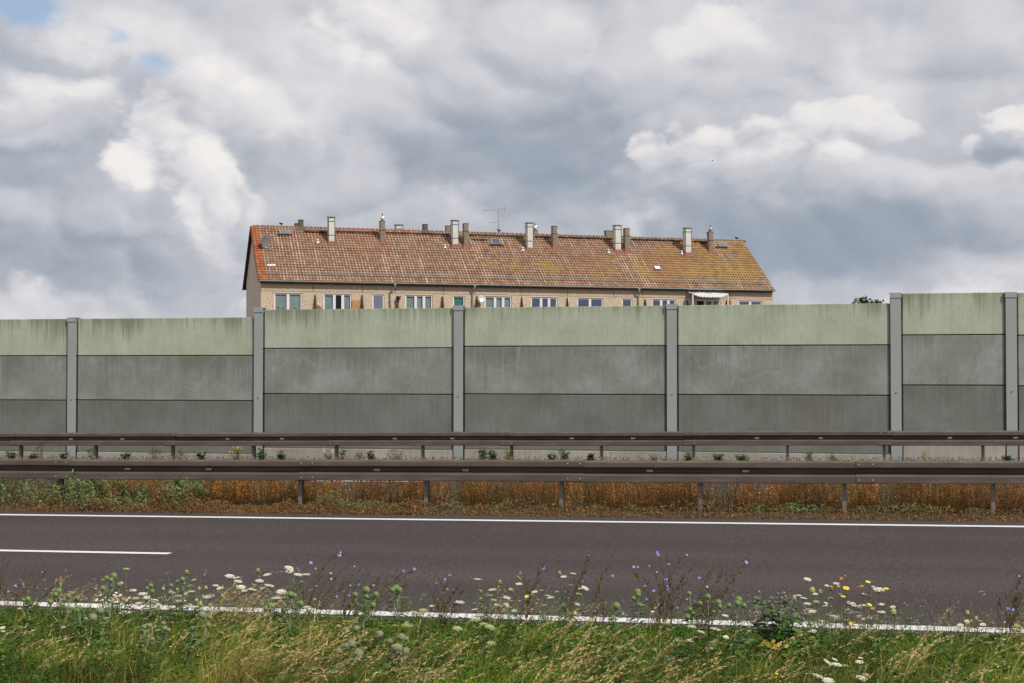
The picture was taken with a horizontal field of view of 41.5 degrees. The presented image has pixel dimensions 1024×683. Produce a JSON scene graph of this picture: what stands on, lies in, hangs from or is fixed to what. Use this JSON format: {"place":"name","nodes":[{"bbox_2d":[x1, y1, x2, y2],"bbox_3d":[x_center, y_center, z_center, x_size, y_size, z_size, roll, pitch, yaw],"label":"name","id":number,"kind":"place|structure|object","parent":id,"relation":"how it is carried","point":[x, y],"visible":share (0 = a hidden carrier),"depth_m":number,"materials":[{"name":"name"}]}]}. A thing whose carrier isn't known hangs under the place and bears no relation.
{"place":"outdoors","nodes":[
{"label":"outdoors","id":0,"kind":"place"},
{"bbox_2d":[0,594,1023,682],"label":"grass","id":1,"kind":"structure","parent":0,"point":[174,662],"depth_m":8.41,"materials":[{"name":"green plant"}]},
{"bbox_2d":[0,446,1023,682],"bbox_3d":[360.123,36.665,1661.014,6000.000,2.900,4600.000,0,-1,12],"label":"ground","id":2,"kind":"structure","parent":0,"point":[612,514],"depth_m":19.28,"materials":[{"name":"soil"}]},
{"bbox_2d":[0,555,16,610],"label":"chicory","id":3,"kind":"object","parent":2,"relation":"on","point":[6,597],"visible":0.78,"depth_m":10.80,"materials":[{"name":"green plant"}]},
{"bbox_2d":[5,451,18,458],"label":"weed","id":4,"kind":"object","parent":2,"relation":"on","point":[11,454],"visible":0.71,"depth_m":32.85,"materials":[{"name":"green plant"}]},
{"bbox_2d":[18,596,38,638],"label":"globe thistle","id":5,"kind":"object","parent":2,"relation":"on","point":[27,599],"visible":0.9,"depth_m":9.92,"materials":[{"name":"green plant"}]},
{"bbox_2d":[8,561,56,617],"bbox_3d":[-3.797,2.052,10.808,0.516,0.585,0.183,-1,-1,25],"label":"chicory","id":6,"kind":"object","parent":2,"relation":"on","point":[23,589],"visible":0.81,"depth_m":10.83,"materials":[{"name":"blue"}]},
{"bbox_2d":[0,608,66,652],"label":"wild carrot","id":7,"kind":"object","parent":2,"relation":"on","point":[3,627],"visible":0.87,"depth_m":9.03,"materials":[{"name":"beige plant"}]},
{"bbox_2d":[34,440,47,458],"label":"weed","id":8,"kind":"object","parent":2,"relation":"on","point":[37,448],"visible":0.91,"depth_m":31.57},
{"bbox_2d":[47,587,79,656],"bbox_3d":[-2.982,1.929,8.999,0.207,0.585,0.171,0,-1,12],"label":"globe thistle","id":9,"kind":"object","parent":2,"relation":"on","point":[57,592],"visible":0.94,"depth_m":8.99,"materials":[{"name":"green plant"}]},
{"bbox_2d":[69,605,92,655],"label":"globe thistle","id":10,"kind":"object","parent":2,"relation":"on","point":[78,626],"visible":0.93,"depth_m":9.08,"materials":[{"name":"green plant"}]},
{"bbox_2d":[81,613,101,652],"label":"globe thistle","id":11,"kind":"object","parent":2,"relation":"on","point":[93,617],"visible":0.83,"depth_m":8.72,"materials":[{"name":"green plant"}]},
{"bbox_2d":[92,607,110,656],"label":"globe thistle","id":12,"kind":"object","parent":2,"relation":"on","point":[100,610],"visible":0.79,"depth_m":8.80,"materials":[{"name":"green plant"}]},
{"bbox_2d":[99,572,121,648],"bbox_3d":[-2.702,1.890,9.085,0.178,0.675,0.168,0,-1,-22],"label":"globe thistle","id":13,"kind":"object","parent":2,"relation":"on","point":[112,577],"visible":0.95,"depth_m":9.09,"materials":[{"name":"green plant"}]},
{"bbox_2d":[93,588,132,623],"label":"daisies","id":14,"kind":"object","parent":2,"relation":"on","point":[113,600],"visible":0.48,"depth_m":10.44,"materials":[{"name":"beige plant"}]},
{"bbox_2d":[101,568,133,628],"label":"wild carrot","id":15,"kind":"object","parent":2,"relation":"on","point":[130,590],"visible":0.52,"depth_m":9.96,"materials":[{"name":"beige plant"}]},
{"bbox_2d":[134,622,154,669],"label":"globe thistle","id":16,"kind":"object","parent":2,"relation":"on","point":[149,626],"visible":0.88,"depth_m":8.42,"materials":[{"name":"green plant"}]},
{"bbox_2d":[132,589,167,624],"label":"wild carrot","id":17,"kind":"object","parent":2,"relation":"on","point":[140,605],"visible":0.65,"depth_m":10.45,"materials":[{"name":"beige plant"}]},
{"bbox_2d":[141,583,161,627],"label":"globe thistle","id":18,"kind":"object","parent":2,"relation":"on","point":[150,586],"visible":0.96,"depth_m":10.07,"materials":[{"name":"green plant"}]},
{"bbox_2d":[154,621,170,653],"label":"globe thistle","id":19,"kind":"object","parent":2,"relation":"on","point":[165,628],"visible":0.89,"depth_m":8.76,"materials":[{"name":"green plant"}]},
{"bbox_2d":[169,577,190,627],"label":"globe thistle","id":20,"kind":"object","parent":2,"relation":"on","point":[182,579],"visible":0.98,"depth_m":9.99,"materials":[{"name":"green plant"}]},
{"bbox_2d":[162,572,198,630],"bbox_3d":[-2.514,2.037,10.216,0.233,0.543,0.414,1,-1,-24],"label":"wild carrot","id":21,"kind":"object","parent":2,"relation":"on","point":[173,607],"visible":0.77,"depth_m":10.21,"materials":[{"name":"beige plant"}]},
{"bbox_2d":[177,610,212,671],"bbox_3d":[-1.973,1.917,8.367,0.239,0.514,0.157,0,-1,-5],"label":"globe thistle","id":22,"kind":"object","parent":2,"relation":"on","point":[202,615],"visible":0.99,"depth_m":8.35,"materials":[{"name":"green plant"}]},
{"bbox_2d":[184,570,223,625],"bbox_3d":[-2.350,2.023,10.251,0.199,0.566,0.386,1,-1,-34],"label":"wild carrot","id":23,"kind":"object","parent":2,"relation":"on","point":[199,603],"visible":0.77,"depth_m":10.29,"materials":[{"name":"green plant"}]},
{"bbox_2d":[203,585,224,629],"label":"wild carrot","id":24,"kind":"object","parent":2,"relation":"on","point":[209,596],"visible":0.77,"depth_m":10.11,"materials":[{"name":"beige plant"}]},
{"bbox_2d":[225,574,255,632],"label":"wild carrot","id":25,"kind":"object","parent":2,"relation":"on","point":[239,586],"visible":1,"depth_m":9.90,"materials":[{"name":"beige plant"}]},
{"bbox_2d":[256,448,266,459],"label":"weed","id":26,"kind":"object","parent":2,"relation":"on","point":[260,455],"visible":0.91,"depth_m":31.47,"materials":[{"name":"green plant"}]},
{"bbox_2d":[256,568,285,632],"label":"wild carrot","id":27,"kind":"object","parent":2,"relation":"on","point":[261,581],"visible":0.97,"depth_m":10.06,"materials":[{"name":"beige plant"}]},
{"bbox_2d":[262,602,279,640],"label":"globe thistle","id":28,"kind":"object","parent":2,"relation":"on","point":[265,608],"visible":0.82,"depth_m":9.42,"materials":[{"name":"green plant"}]},
{"bbox_2d":[278,591,303,642],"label":"globe thistle","id":29,"kind":"object","parent":2,"relation":"on","point":[291,594],"visible":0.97,"depth_m":9.31,"materials":[{"name":"green plant"}]},
{"bbox_2d":[285,566,315,628],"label":"wild carrot","id":30,"kind":"object","parent":2,"relation":"on","point":[301,582],"visible":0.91,"depth_m":10.22,"materials":[{"name":"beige plant"}]},
{"bbox_2d":[260,551,364,626],"bbox_3d":[-1.553,1.960,10.429,0.829,0.694,0.185,0,-1,0],"label":"chicory","id":31,"kind":"object","parent":2,"relation":"on","point":[303,591],"visible":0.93,"depth_m":10.44,"materials":[{"name":"blue"}]},
{"bbox_2d":[335,640,363,679],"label":"globe thistle","id":32,"kind":"object","parent":2,"relation":"on","point":[352,644],"visible":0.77,"depth_m":7.82,"materials":[{"name":"green plant"}]},
{"bbox_2d":[347,586,378,643],"bbox_3d":[-1.046,1.976,9.408,0.216,0.560,0.166,-1,-2,38],"label":"globe thistle","id":33,"kind":"object","parent":2,"relation":"on","point":[366,590],"visible":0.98,"depth_m":9.39,"materials":[{"name":"green plant"}]},
{"bbox_2d":[344,625,383,658],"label":"globe thistle","id":34,"kind":"object","parent":2,"relation":"on","point":[379,632],"visible":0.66,"depth_m":8.66,"materials":[{"name":"green plant"}]},
{"bbox_2d":[334,564,417,637],"bbox_3d":[-1.017,1.955,9.998,0.735,0.646,0.285,0,-1,12],"label":"chicory","id":35,"kind":"object","parent":2,"relation":"on","point":[371,586],"visible":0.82,"depth_m":10.01,"materials":[{"name":"green plant"}]},
{"bbox_2d":[383,450,403,459],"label":"weed","id":36,"kind":"object","parent":2,"relation":"on","point":[401,454],"visible":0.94,"depth_m":30.49,"materials":[{"name":"green plant"}]},
{"bbox_2d":[386,584,407,642],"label":"globe thistle","id":37,"kind":"object","parent":2,"relation":"on","point":[396,588],"visible":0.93,"depth_m":9.37,"materials":[{"name":"green plant"}]},
{"bbox_2d":[384,643,409,682],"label":"globe thistle","id":38,"kind":"object","parent":2,"relation":"on","point":[398,649],"visible":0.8,"depth_m":7.85,"materials":[{"name":"green plant"}]},
{"bbox_2d":[387,633,411,676],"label":"globe thistle","id":39,"kind":"object","parent":2,"relation":"on","point":[403,637],"visible":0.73,"depth_m":8.30,"materials":[{"name":"green plant"}]},
{"bbox_2d":[392,605,433,641],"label":"wild carrot","id":40,"kind":"object","parent":2,"relation":"on","point":[406,623],"visible":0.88,"depth_m":9.57,"materials":[{"name":"beige plant"}]},
{"bbox_2d":[395,572,469,635],"bbox_3d":[-0.587,1.972,9.926,0.556,0.590,0.214,-1,-1,23],"label":"chicory","id":41,"kind":"object","parent":2,"relation":"on","point":[447,601],"visible":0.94,"depth_m":9.88,"materials":[{"name":"blue"}]},
{"bbox_2d":[453,618,496,669],"bbox_3d":[-0.215,1.998,8.843,0.243,0.420,0.342,1,-1,-30],"label":"wild carrot","id":42,"kind":"object","parent":2,"relation":"on","point":[476,620],"visible":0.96,"depth_m":8.76,"materials":[{"name":"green plant"}]},
{"bbox_2d":[456,578,502,636],"bbox_3d":[-0.216,2.003,9.844,0.388,0.548,0.197,-1,-1,24],"label":"wild carrot","id":43,"kind":"object","parent":2,"relation":"on","point":[481,592],"visible":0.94,"depth_m":9.82,"materials":[{"name":"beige plant"}]},
{"bbox_2d":[477,447,487,459],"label":"weed","id":44,"kind":"object","parent":2,"relation":"on","point":[482,451],"visible":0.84,"depth_m":30.41,"materials":[{"name":"green plant"}]},
{"bbox_2d":[487,449,497,459],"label":"weed","id":45,"kind":"object","parent":2,"relation":"on","point":[491,455],"visible":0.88,"depth_m":30.29,"materials":[{"name":"green plant"}]},
{"bbox_2d":[242,213,775,316],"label":"apartment building","id":46,"kind":"structure","parent":2,"relation":"on","point":[298,265],"depth_m":102.33,"materials":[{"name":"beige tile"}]},
{"bbox_2d":[261,235,271,248],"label":"satellite dish","id":47,"kind":"object","parent":46,"relation":"attached to","point":[265,241],"visible":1,"depth_m":98.59,"materials":[{"name":"grey metal"}]},
{"bbox_2d":[274,293,301,309],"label":"window","id":48,"kind":"structure","parent":46,"relation":"in","point":[292,301],"depth_m":96.19,"materials":[{"name":"white"}]},
{"bbox_2d":[323,294,350,308],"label":"window","id":49,"kind":"structure","parent":46,"relation":"in","point":[329,300],"depth_m":97.16,"materials":[{"name":"white"}]},
{"bbox_2d":[372,294,383,308],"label":"window","id":50,"kind":"structure","parent":46,"relation":"in","point":[377,299],"depth_m":98.07,"materials":[{"name":"white"}]},
{"bbox_2d":[405,295,431,307],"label":"window","id":51,"kind":"structure","parent":46,"relation":"in","point":[411,301],"depth_m":99.03,"materials":[{"name":"white"}]},
{"bbox_2d":[453,296,464,305],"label":"window","id":52,"kind":"structure","parent":46,"relation":"in","point":[457,300],"depth_m":99.93,"materials":[{"name":"white"}]},
{"bbox_2d":[485,296,510,306],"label":"window","id":53,"kind":"structure","parent":46,"relation":"in","point":[490,301],"depth_m":100.79,"materials":[{"name":"white"}]},
{"bbox_2d":[531,297,556,306],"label":"window","id":54,"kind":"structure","parent":46,"relation":"in","point":[535,301],"depth_m":101.77,"materials":[{"name":"white"}]},
{"bbox_2d":[577,298,602,306],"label":"window","id":55,"kind":"structure","parent":46,"relation":"in","point":[580,301],"depth_m":102.85,"materials":[{"name":"white"}]},
{"bbox_2d":[622,298,631,305],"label":"window","id":56,"kind":"structure","parent":46,"relation":"in","point":[625,302],"depth_m":103.76,"materials":[{"name":"white"}]},
{"bbox_2d":[652,299,675,305],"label":"window","id":57,"kind":"structure","parent":46,"relation":"in","point":[655,302],"depth_m":104.62,"materials":[{"name":"white"}]},
{"bbox_2d":[696,300,719,304],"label":"window","id":58,"kind":"structure","parent":46,"relation":"in","point":[698,302],"depth_m":105.80,"materials":[{"name":"white"}]},
{"bbox_2d":[688,292,728,304],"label":"awning","id":59,"kind":"object","parent":46,"relation":"attached to","point":[711,294],"visible":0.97,"depth_m":104.67,"materials":[{"name":"white fabric"}]},
{"bbox_2d":[738,300,761,304],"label":"window","id":60,"kind":"structure","parent":46,"relation":"in","point":[740,302],"depth_m":106.76,"materials":[{"name":"white"}]},
{"bbox_2d":[0,511,1023,635],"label":"carriageway","id":61,"kind":"structure","parent":2,"relation":"on","point":[937,567],"depth_m":14.64,"materials":[{"name":"grey asphalt"}]},
{"bbox_2d":[0,550,169,553],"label":"lane line","id":62,"kind":"object","parent":61,"relation":"on","point":[87,551],"visible":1,"depth_m":15.72,"materials":[{"name":"paint"}]},
{"bbox_2d":[0,601,1023,632],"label":"edge line","id":63,"kind":"object","parent":61,"relation":"on","point":[462,615],"visible":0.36,"depth_m":11.12,"materials":[{"name":"paint"}]},
{"bbox_2d":[0,514,1023,526],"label":"edge line","id":64,"kind":"object","parent":61,"relation":"on","point":[525,520],"visible":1,"depth_m":18.47,"materials":[{"name":"paint"}]},
{"bbox_2d":[0,469,1023,521],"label":"herbs","id":65,"kind":"object","parent":2,"relation":"on","point":[89,497],"visible":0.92,"depth_m":19.87,"materials":[{"name":"green plant"}]},
{"bbox_2d":[0,598,1023,682],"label":"leafy herbs","id":66,"kind":"object","parent":2,"relation":"on","point":[144,664],"visible":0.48,"depth_m":8.25,"materials":[{"name":"green plant"}]},
{"bbox_2d":[0,292,1023,460],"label":"noise barrier","id":67,"kind":"object","parent":2,"relation":"on","point":[927,362],"visible":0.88,"depth_m":32.35,"materials":[{"name":"grey concrete"}]},
{"bbox_2d":[0,459,1023,514],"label":"guard rail","id":68,"kind":"object","parent":2,"relation":"on","point":[843,473],"visible":0.95,"depth_m":19.37,"materials":[{"name":"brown metal"}]},
{"bbox_2d":[0,431,1023,460],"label":"guard rail","id":69,"kind":"object","parent":2,"relation":"on","point":[884,439],"visible":0.85,"depth_m":29.70,"materials":[{"name":"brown metal"}]},
{"bbox_2d":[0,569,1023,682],"bbox_3d":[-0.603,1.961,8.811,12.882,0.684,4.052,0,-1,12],"label":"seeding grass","id":70,"kind":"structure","parent":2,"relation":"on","point":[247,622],"depth_m":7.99,"materials":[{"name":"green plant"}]},
{"bbox_2d":[0,573,1023,682],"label":"roadside stalks","id":71,"kind":"object","parent":2,"relation":"on","point":[884,630],"visible":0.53,"depth_m":10.09,"materials":[{"name":"green plant"}]},
{"bbox_2d":[503,575,522,646],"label":"wild carrot","id":72,"kind":"object","parent":2,"relation":"on","point":[513,610],"visible":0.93,"depth_m":9.66,"materials":[{"name":"beige plant"}]},
{"bbox_2d":[519,561,544,640],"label":"chicory","id":73,"kind":"object","parent":2,"relation":"on","point":[534,586],"visible":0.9,"depth_m":9.92,"materials":[{"name":"blue"}]},
{"bbox_2d":[529,590,558,640],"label":"wild carrot","id":74,"kind":"object","parent":2,"relation":"on","point":[556,592],"visible":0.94,"depth_m":9.65,"materials":[{"name":"beige plant"}]},
{"bbox_2d":[523,595,575,642],"bbox_3d":[0.249,2.020,9.535,0.402,0.438,0.132,0,-1,12],"label":"yellow hawkbit","id":75,"kind":"object","parent":2,"relation":"on","point":[526,596],"visible":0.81,"depth_m":9.55,"materials":[{"name":"yellow plant"}]},
{"bbox_2d":[559,447,570,459],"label":"weed","id":76,"kind":"object","parent":2,"relation":"on","point":[564,455],"visible":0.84,"depth_m":29.97,"materials":[{"name":"green plant"}]},
{"bbox_2d":[557,571,588,635],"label":"wild carrot","id":77,"kind":"object","parent":2,"relation":"on","point":[559,574],"visible":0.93,"depth_m":9.68,"materials":[{"name":"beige plant"}]},
{"bbox_2d":[551,550,595,629],"bbox_3d":[0.482,1.908,9.956,0.255,0.728,0.329,1,-1,-31],"label":"chicory","id":78,"kind":"object","parent":2,"relation":"on","point":[576,586],"visible":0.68,"depth_m":10.01,"materials":[{"name":"blue"}]},
{"bbox_2d":[590,554,613,640],"bbox_3d":[0.639,1.897,9.831,0.192,0.728,0.198,0,-1,-20],"label":"chicory","id":79,"kind":"object","parent":2,"relation":"on","point":[598,591],"visible":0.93,"depth_m":9.79,"materials":[{"name":"blue"}]},
{"bbox_2d":[606,602,626,647],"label":"globe thistle","id":80,"kind":"object","parent":2,"relation":"on","point":[616,605],"visible":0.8,"depth_m":9.22,"materials":[{"name":"green plant"}]},
{"bbox_2d":[601,645,635,681],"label":"globe thistle","id":81,"kind":"object","parent":2,"relation":"on","point":[632,648],"visible":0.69,"depth_m":7.89,"materials":[{"name":"green plant"}]},
{"bbox_2d":[626,588,650,666],"bbox_3d":[0.804,1.894,8.707,0.169,0.610,0.173,0,-1,-17],"label":"globe thistle","id":82,"kind":"object","parent":2,"relation":"on","point":[637,592],"visible":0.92,"depth_m":8.70,"materials":[{"name":"green plant"}]},
{"bbox_2d":[632,547,695,637],"bbox_3d":[1.083,1.859,9.661,0.445,0.775,0.270,0,-1,12],"label":"chicory","id":83,"kind":"object","parent":2,"relation":"on","point":[666,579],"visible":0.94,"depth_m":9.65,"materials":[{"name":"blue"}]},
{"bbox_2d":[651,637,685,677],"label":"globe thistle","id":84,"kind":"object","parent":2,"relation":"on","point":[655,650],"visible":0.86,"depth_m":8.12,"materials":[{"name":"green plant"}]},
{"bbox_2d":[622,551,754,636],"bbox_3d":[1.251,1.866,9.619,0.942,0.752,0.284,0,-1,12],"label":"chicory","id":85,"kind":"object","parent":2,"relation":"on","point":[715,595],"visible":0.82,"depth_m":9.62,"materials":[{"name":"blue"}]},
{"bbox_2d":[680,591,705,664],"bbox_3d":[1.196,1.929,8.919,0.164,0.563,0.156,1,-1,-24],"label":"globe thistle","id":86,"kind":"object","parent":2,"relation":"on","point":[690,617],"visible":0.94,"depth_m":8.91,"materials":[{"name":"green plant"}]},
{"bbox_2d":[651,611,751,658],"bbox_3d":[1.288,2.012,9.014,0.717,0.405,0.163,0,-1,0],"label":"wild carrot","id":87,"kind":"object","parent":2,"relation":"on","point":[724,615],"visible":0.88,"depth_m":9.04,"materials":[{"name":"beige plant"}]},
{"bbox_2d":[687,622,728,670],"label":"wild carrot","id":88,"kind":"object","parent":2,"relation":"on","point":[718,630],"visible":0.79,"depth_m":8.60,"materials":[{"name":"beige plant"}]},
{"bbox_2d":[696,594,721,667],"bbox_3d":[1.253,1.897,8.608,0.155,0.580,0.166,0,-1,-7],"label":"globe thistle","id":89,"kind":"object","parent":2,"relation":"on","point":[717,602],"visible":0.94,"depth_m":8.61,"materials":[{"name":"green plant"}]},
{"bbox_2d":[725,596,748,670],"bbox_3d":[1.360,1.858,8.280,0.193,0.608,0.164,0,-1,12],"label":"globe thistle","id":90,"kind":"object","parent":2,"relation":"on","point":[738,602],"visible":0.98,"depth_m":8.27,"materials":[{"name":"green plant"}]},
{"bbox_2d":[729,591,826,667],"bbox_3d":[1.701,1.871,8.617,0.643,0.546,0.748,0,-1,12],"label":"burdock","id":91,"kind":"object","parent":2,"relation":"on","point":[785,623],"visible":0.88,"depth_m":8.65,"materials":[{"name":"green plant"}]},
{"bbox_2d":[792,577,832,661],"bbox_3d":[1.948,1.859,8.753,0.263,0.659,0.291,0,-1,12],"label":"wild carrot","id":92,"kind":"object","parent":2,"relation":"on","point":[812,591],"visible":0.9,"depth_m":8.72,"materials":[{"name":"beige plant"}]},
{"bbox_2d":[812,658,848,682],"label":"wild carrot","id":93,"kind":"object","parent":2,"relation":"on","point":[828,680],"visible":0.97,"depth_m":7.37,"materials":[{"name":"beige plant"}]},
{"bbox_2d":[820,582,855,659],"bbox_3d":[2.129,1.879,8.823,0.248,0.641,0.254,0,-1,12],"label":"wild carrot","id":94,"kind":"object","parent":2,"relation":"on","point":[835,620],"visible":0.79,"depth_m":8.79,"materials":[{"name":"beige plant"}]},
{"bbox_2d":[835,575,888,665],"bbox_3d":[2.236,1.835,8.700,0.371,0.678,0.178,0,-1,12],"label":"yellow hawkbit","id":95,"kind":"object","parent":2,"relation":"on","point":[845,587],"visible":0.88,"depth_m":8.71,"materials":[{"name":"yellow plant"}]},
{"bbox_2d":[856,657,868,682],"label":"wild carrot","id":96,"kind":"object","parent":2,"relation":"on","point":[859,665],"visible":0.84,"depth_m":7.45,"materials":[{"name":"beige plant"}]},
{"bbox_2d":[845,586,885,663],"bbox_3d":[2.294,1.896,8.789,0.266,0.603,0.254,0,-1,12],"label":"wild carrot","id":97,"kind":"object","parent":2,"relation":"on","point":[880,614],"visible":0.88,"depth_m":8.79,"materials":[{"name":"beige plant"}]},
{"bbox_2d":[852,295,883,303],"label":"tree","id":98,"kind":"object","parent":2,"relation":"on","point":[862,301],"visible":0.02,"depth_m":61.80,"materials":[{"name":"green plant"}]},
{"bbox_2d":[890,606,902,652],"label":"wild carrot","id":99,"kind":"object","parent":2,"relation":"on","point":[893,611],"visible":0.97,"depth_m":8.98,"materials":[{"name":"beige plant"}]},
{"bbox_2d":[957,610,985,648],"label":"wild carrot","id":100,"kind":"object","parent":2,"relation":"on","point":[968,620],"visible":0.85,"depth_m":9.07,"materials":[{"name":"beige plant"}]},
{"bbox_2d":[996,574,1023,648],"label":"chicory","id":101,"kind":"object","parent":2,"relation":"on","point":[1012,618],"visible":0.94,"depth_m":9.20,"materials":[{"name":"blue"}]},
{"bbox_2d":[0,455,1023,513],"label":"dry grass","id":102,"kind":"structure","parent":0,"point":[455,482],"depth_m":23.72,"materials":[{"name":"plant"}]},
{"bbox_2d":[0,454,1023,460],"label":"verge grass","id":103,"kind":"structure","parent":0,"point":[294,458],"depth_m":29.79,"materials":[{"name":"green plant"}]},
{"bbox_2d":[0,0,1023,318],"label":"sky","id":104,"kind":"structure","parent":0,"point":[874,149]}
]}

